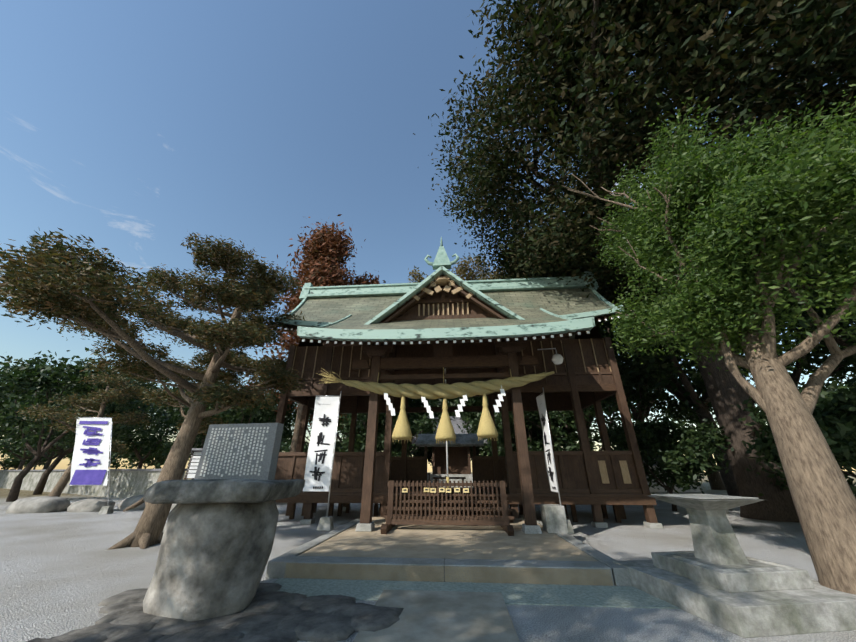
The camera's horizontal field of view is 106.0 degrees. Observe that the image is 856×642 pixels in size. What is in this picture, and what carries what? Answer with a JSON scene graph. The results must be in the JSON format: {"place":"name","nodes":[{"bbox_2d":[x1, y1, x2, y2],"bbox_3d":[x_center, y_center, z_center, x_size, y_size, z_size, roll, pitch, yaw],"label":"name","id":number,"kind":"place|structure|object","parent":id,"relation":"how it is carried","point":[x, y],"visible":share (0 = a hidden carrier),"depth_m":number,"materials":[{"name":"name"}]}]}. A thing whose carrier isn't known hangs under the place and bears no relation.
{"place":"outdoors","nodes":[
{"label":"outdoors","id":0,"kind":"place"},
{"bbox_2d":[0,469,186,497],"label":"boundary wall","id":1,"kind":"structure","parent":0,"point":[124,483],"depth_m":19.77,"materials":[{"name":"concrete"}]},
{"bbox_2d":[0,472,855,641],"bbox_3d":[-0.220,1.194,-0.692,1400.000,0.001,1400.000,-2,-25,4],"label":"ground","id":2,"kind":"structure","parent":0,"point":[62,572],"depth_m":5.49,"materials":[{"name":"grey gravel"}]},
{"bbox_2d":[0,452,50,469],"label":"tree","id":3,"kind":"object","parent":2,"relation":"on","point":[6,464],"visible":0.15,"depth_m":96.04,"materials":[{"name":"green plant"}]},
{"bbox_2d":[0,411,77,469],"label":"tree","id":4,"kind":"object","parent":2,"relation":"on","point":[22,457],"visible":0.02,"depth_m":41.98,"materials":[{"name":"green plant"}]},
{"bbox_2d":[5,438,72,469],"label":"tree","id":5,"kind":"object","parent":2,"relation":"on","point":[28,461],"depth_m":94.52,"materials":[{"name":"green plant"}]},
{"bbox_2d":[1,392,90,469],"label":"tree","id":6,"kind":"object","parent":2,"relation":"on","point":[49,461],"visible":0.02,"depth_m":33.48,"materials":[{"name":"green plant"}]},
{"bbox_2d":[14,371,150,496],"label":"pine tree","id":7,"kind":"object","parent":2,"relation":"on","point":[102,398],"visible":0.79,"depth_m":14.50,"materials":[{"name":"green plant"}]},
{"bbox_2d":[0,347,165,501],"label":"tree","id":8,"kind":"object","parent":2,"relation":"on","point":[28,376],"visible":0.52,"depth_m":16.86,"materials":[{"name":"green plant"}]},
{"bbox_2d":[0,375,169,494],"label":"tree","id":9,"kind":"object","parent":2,"relation":"on","point":[39,488],"visible":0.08,"depth_m":21.59,"materials":[{"name":"green plant"}]},
{"bbox_2d":[70,417,113,513],"bbox_3d":[-12.652,5.357,12.172,2.536,3.326,0.300,2,-25,-3],"label":"purple banner","id":10,"kind":"object","parent":2,"relation":"on","point":[79,456],"visible":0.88,"depth_m":12.36,"materials":[{"name":"white fabric"}]},
{"bbox_2d":[69,421,107,484],"bbox_3d":[-12.877,4.983,12.298,1.696,2.250,0.004,2,-25,-3],"label":"purple banner ink","id":11,"kind":"object","parent":10,"relation":"attached to","point":[87,477],"visible":0.92,"depth_m":12.10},
{"bbox_2d":[68,452,126,468],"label":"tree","id":12,"kind":"object","parent":2,"relation":"on","point":[114,462],"visible":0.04,"depth_m":91.55,"materials":[{"name":"green plant"}]},
{"bbox_2d":[73,380,185,468],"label":"tree","id":13,"kind":"object","parent":2,"relation":"on","point":[144,441],"visible":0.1,"depth_m":31.20,"materials":[{"name":"green plant"}]},
{"bbox_2d":[114,441,172,468],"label":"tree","id":14,"kind":"object","parent":2,"relation":"on","point":[150,463],"visible":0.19,"depth_m":83.06,"materials":[{"name":"green plant"}]},
{"bbox_2d":[0,228,305,549],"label":"pine tree","id":15,"kind":"object","parent":2,"relation":"on","point":[55,283],"visible":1,"depth_m":7.92,"materials":[{"name":"green plant"}]},
{"bbox_2d":[6,495,302,532],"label":"garden rocks","id":16,"kind":"object","parent":2,"relation":"on","point":[44,504],"visible":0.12,"depth_m":12.04,"materials":[{"name":"grey stone"}]},
{"bbox_2d":[145,439,171,468],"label":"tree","id":17,"kind":"object","parent":2,"relation":"on","point":[158,464],"visible":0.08,"depth_m":91.67,"materials":[{"name":"green plant"}]},
{"bbox_2d":[86,334,251,511],"bbox_3d":[-9.229,3.085,11.397,4.382,6.502,5.656,-2,-25,4],"label":"pine tree","id":18,"kind":"object","parent":2,"relation":"on","point":[174,396],"visible":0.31,"depth_m":11.00,"materials":[{"name":"green plant"}]},
{"bbox_2d":[184,448,202,479],"bbox_3d":[-9.596,7.129,14.937,3.300,2.251,0.506,3,-25,-7],"label":"notice board","id":19,"kind":"object","parent":2,"relation":"on","point":[193,463],"visible":0.12,"depth_m":14.94,"materials":[{"name":"white paper"}]},
{"bbox_2d":[129,378,269,479],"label":"tree","id":20,"kind":"object","parent":2,"relation":"on","point":[172,420],"visible":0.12,"depth_m":22.47,"materials":[{"name":"green plant"}]},
{"bbox_2d":[26,423,403,641],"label":"stone monument","id":21,"kind":"object","parent":2,"relation":"on","point":[215,550],"visible":0.98,"depth_m":3.44,"materials":[{"name":"grey stone"}]},
{"bbox_2d":[200,427,268,476],"bbox_3d":[-2.527,1.706,4.218,0.858,0.599,0.004,-4,-25,9],"label":"monument inscription","id":22,"kind":"object","parent":21,"relation":"attached to","point":[251,473],"visible":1,"depth_m":4.21,"materials":[{"name":"paint"}]},
{"bbox_2d":[174,386,307,449],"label":"tree","id":23,"kind":"object","parent":2,"relation":"on","point":[243,417],"visible":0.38,"depth_m":21.20,"materials":[{"name":"green plant"}]},
{"bbox_2d":[279,434,307,451],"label":"tree","id":24,"kind":"object","parent":2,"relation":"on","point":[288,439],"visible":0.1,"depth_m":95.55,"materials":[{"name":"green plant"}]},
{"bbox_2d":[280,441,308,451],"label":"tree","id":25,"kind":"object","parent":2,"relation":"on","point":[287,448],"visible":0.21,"depth_m":89.61,"materials":[{"name":"green plant"}]},
{"bbox_2d":[244,214,365,451],"bbox_3d":[-8.765,1.302,23.501,8.186,20.253,7.693,-2,-25,4],"label":"tree","id":26,"kind":"object","parent":2,"relation":"on","point":[326,253],"visible":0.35,"depth_m":24.32,"materials":[{"name":"red plant"}]},
{"bbox_2d":[303,391,341,529],"bbox_3d":[-2.546,3.256,7.871,0.800,3.100,0.300,0,-25,0],"label":"banner","id":27,"kind":"object","parent":2,"relation":"on","point":[319,464],"visible":1,"depth_m":7.91,"materials":[{"name":"white fabric"}]},
{"bbox_2d":[289,266,388,445],"bbox_3d":[-5.756,3.505,25.169,7.122,17.669,7.385,-2,-25,4],"label":"tree","id":28,"kind":"object","parent":2,"relation":"on","point":[361,281],"visible":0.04,"depth_m":26.73,"materials":[{"name":"red plant"}]},
{"bbox_2d":[270,398,411,451],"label":"screen tree","id":29,"kind":"object","parent":2,"relation":"on","point":[337,443],"depth_m":25.93,"materials":[{"name":"green plant"}]},
{"bbox_2d":[293,404,415,451],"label":"screen tree","id":30,"kind":"object","parent":2,"relation":"on","point":[344,440],"depth_m":21.79,"materials":[{"name":"green plant"}]},
{"bbox_2d":[337,412,439,456],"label":"screen tree","id":31,"kind":"object","parent":2,"relation":"on","point":[423,424],"visible":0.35,"depth_m":20.63,"materials":[{"name":"green plant"}]},
{"bbox_2d":[391,451,412,456],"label":"tree","id":32,"kind":"object","parent":2,"relation":"on","point":[394,453],"visible":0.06,"depth_m":92.43,"materials":[{"name":"green plant"}]},
{"bbox_2d":[396,398,480,463],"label":"screen tree","id":33,"kind":"object","parent":2,"relation":"on","point":[416,403],"visible":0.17,"depth_m":24.89,"materials":[{"name":"green plant"}]},
{"bbox_2d":[265,517,631,585],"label":"porch platform","id":34,"kind":"structure","parent":2,"relation":"on","point":[478,554],"depth_m":4.84,"materials":[{"name":"stone"}]},
{"bbox_2d":[381,480,513,535],"bbox_3d":[0.421,4.172,7.294,2.750,1.009,1.246,-2,-25,4],"label":"wooden fence","id":35,"kind":"object","parent":34,"relation":"on","point":[503,521],"visible":1,"depth_m":7.24,"materials":[{"name":"brown wood"}]},
{"bbox_2d":[540,504,567,532],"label":"concrete block","id":36,"kind":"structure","parent":34,"relation":"on","point":[553,516],"depth_m":6.86,"materials":[{"name":"grey concrete"}]},
{"bbox_2d":[536,387,574,533],"bbox_3d":[2.910,3.180,7.709,0.300,3.100,0.730,0,-25,0],"label":"banner","id":37,"kind":"object","parent":34,"relation":"on","point":[549,457],"visible":0.98,"depth_m":7.78,"materials":[{"name":"white fabric"}]},
{"bbox_2d":[408,254,499,452],"bbox_3d":[7.164,5.404,32.785,19.780,20.883,19.696,-2,-25,4],"label":"tree","id":38,"kind":"object","parent":2,"relation":"on","point":[462,270],"visible":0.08,"depth_m":31.26,"materials":[{"name":"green plant"}]},
{"bbox_2d":[429,397,482,455],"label":"screen tree","id":39,"kind":"object","parent":2,"relation":"on","point":[450,405],"depth_m":28.34,"materials":[{"name":"green plant"}]},
{"bbox_2d":[274,315,662,533],"bbox_3d":[0.596,2.780,10.497,11.475,6.583,7.477,-2,-25,4],"label":"shrine timber","id":40,"kind":"object","parent":2,"relation":"on","point":[586,374],"visible":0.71,"depth_m":9.81,"materials":[{"name":"brown wood"}]},
{"bbox_2d":[316,367,554,444],"bbox_3d":[0.126,1.983,7.989,6.061,2.000,0.501,-2,-25,4],"label":"shimenawa rope","id":41,"kind":"object","parent":40,"relation":"attached to","point":[445,429],"visible":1,"depth_m":7.92,"materials":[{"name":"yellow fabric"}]},
{"bbox_2d":[444,369,448,487],"bbox_3d":[0.480,2.564,8.459,0.300,3.350,0.300,-2,-25,4],"label":"bell rope","id":42,"kind":"object","parent":40,"relation":"attached to","point":[447,478],"visible":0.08,"depth_m":8.04,"materials":[{"name":"fabric"}]},
{"bbox_2d":[433,477,465,488],"bbox_3d":[0.804,6.028,12.018,1.200,0.380,0.500,-2,-25,4],"label":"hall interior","id":43,"kind":"object","parent":40,"relation":"on","point":[436,478],"visible":0.77,"depth_m":11.86,"materials":[{"name":"brown wood"}]},
{"bbox_2d":[276,237,623,346],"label":"roof","id":44,"kind":"structure","parent":40,"relation":"on","point":[442,302],"depth_m":10.65,"materials":[{"name":"green metal"}]},
{"bbox_2d":[538,348,563,364],"bbox_3d":[3.223,0.944,8.441,0.587,0.452,0.295,-13,-28,25],"label":"porch lamp","id":45,"kind":"object","parent":40,"relation":"attached to","point":[557,359],"visible":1,"depth_m":8.27,"materials":[{"name":"white glass"}]},
{"bbox_2d":[272,578,679,641],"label":"stone path","id":46,"kind":"structure","parent":2,"relation":"on","point":[452,612],"depth_m":3.73,"materials":[{"name":"stone"}]},
{"bbox_2d":[435,397,534,459],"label":"screen tree","id":47,"kind":"object","parent":2,"relation":"on","point":[477,400],"visible":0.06,"depth_m":22.62,"materials":[{"name":"green plant"}]},
{"bbox_2d":[475,398,576,455],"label":"screen tree","id":48,"kind":"object","parent":2,"relation":"on","point":[535,443],"visible":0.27,"depth_m":19.25,"materials":[{"name":"green plant"}]},
{"bbox_2d":[483,266,568,440],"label":"tree","id":49,"kind":"object","parent":2,"relation":"on","point":[500,278],"depth_m":27.83,"materials":[{"name":"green plant"}]},
{"bbox_2d":[412,416,701,499],"bbox_3d":[1.590,8.984,22.137,26.200,5.175,8.500,-2,-25,4],"label":"shrine","id":50,"kind":"object","parent":2,"relation":"on","point":[459,462],"visible":0.12,"depth_m":22.06,"materials":[{"name":"brown wood"}]},
{"bbox_2d":[416,434,483,455],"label":"gate roof","id":51,"kind":"structure","parent":50,"relation":"attached to","point":[425,441],"depth_m":15.63,"materials":[{"name":"metal"}]},
{"bbox_2d":[511,385,638,449],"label":"screen tree","id":52,"kind":"object","parent":2,"relation":"on","point":[566,432],"visible":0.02,"depth_m":21.80,"materials":[{"name":"green plant"}]},
{"bbox_2d":[496,267,666,449],"bbox_3d":[8.810,4.348,24.863,15.177,16.173,15.619,10,-27,-20],"label":"tree","id":53,"kind":"object","parent":2,"relation":"on","point":[627,361],"visible":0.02,"depth_m":20.33,"materials":[{"name":"green plant"}]},
{"bbox_2d":[500,347,714,450],"bbox_3d":[9.506,6.094,20.059,12.896,8.930,9.010,9,-27,-19],"label":"screen tree","id":54,"kind":"object","parent":2,"relation":"on","point":[640,398],"visible":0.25,"depth_m":18.86,"materials":[{"name":"green plant"}]},
{"bbox_2d":[413,0,855,522],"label":"tree","id":55,"kind":"object","parent":2,"relation":"on","point":[587,50],"visible":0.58,"depth_m":9.98,"materials":[{"name":"green plant"}]},
{"bbox_2d":[592,321,701,454],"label":"tree","id":56,"kind":"object","parent":2,"relation":"on","point":[634,411],"visible":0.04,"depth_m":25.95,"materials":[{"name":"green plant"}]},
{"bbox_2d":[598,413,734,510],"bbox_3d":[9.560,5.503,12.775,5.160,3.822,5.044,11,-27,-23],"label":"shrub","id":57,"kind":"object","parent":2,"relation":"on","point":[663,447],"visible":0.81,"depth_m":12.01,"materials":[{"name":"green plant"}]},
{"bbox_2d":[544,181,798,495],"bbox_3d":[16.408,1.003,18.549,18.429,16.864,15.914,-10,-27,20],"label":"tree","id":58,"kind":"object","parent":2,"relation":"on","point":[686,393],"visible":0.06,"depth_m":17.39,"materials":[{"name":"green plant"}]},
{"bbox_2d":[632,339,782,489],"bbox_3d":[23.598,5.157,31.136,15.896,19.952,20.960,-2,-25,4],"label":"tree","id":59,"kind":"object","parent":2,"relation":"on","point":[718,484],"visible":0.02,"depth_m":27.11,"materials":[{"name":"green plant"}]},
{"bbox_2d":[562,84,855,594],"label":"tree","id":60,"kind":"object","parent":2,"relation":"on","point":[759,219],"visible":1,"depth_m":4.63,"materials":[{"name":"green plant"}]},
{"bbox_2d":[613,494,855,637],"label":"stone pedestal","id":61,"kind":"object","parent":2,"relation":"on","point":[718,577],"visible":0.96,"depth_m":3.50,"materials":[{"name":"stone"}]},
{"bbox_2d":[640,0,855,362],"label":"tree","id":62,"kind":"object","parent":2,"relation":"on","point":[824,42],"visible":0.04,"depth_m":9.24,"materials":[{"name":"green plant"}]},
{"bbox_2d":[647,254,855,401],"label":"tree","id":63,"kind":"object","parent":2,"relation":"on","point":[807,362],"visible":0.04,"depth_m":19.01,"materials":[{"name":"green plant"}]},
{"bbox_2d":[730,378,855,495],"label":"shrub","id":64,"kind":"object","parent":2,"relation":"on","point":[760,417],"visible":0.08,"depth_m":9.88,"materials":[{"name":"green plant"}]},
{"bbox_2d":[741,378,855,497],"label":"shrub","id":65,"kind":"object","parent":2,"relation":"on","point":[837,425],"visible":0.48,"depth_m":6.96,"materials":[{"name":"green plant"}]},
{"bbox_2d":[755,212,855,386],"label":"tree","id":66,"kind":"object","parent":2,"relation":"on","point":[839,341],"depth_m":14.63,"materials":[{"name":"green plant"}]},
{"bbox_2d":[781,256,855,388],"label":"tree","id":67,"kind":"object","parent":2,"relation":"on","point":[845,368],"depth_m":19.83,"materials":[{"name":"green plant"}]},
{"bbox_2d":[0,0,855,471],"label":"sky","id":68,"kind":"structure","parent":0,"point":[136,128],"materials":[{"name":"blue"}]}
]}

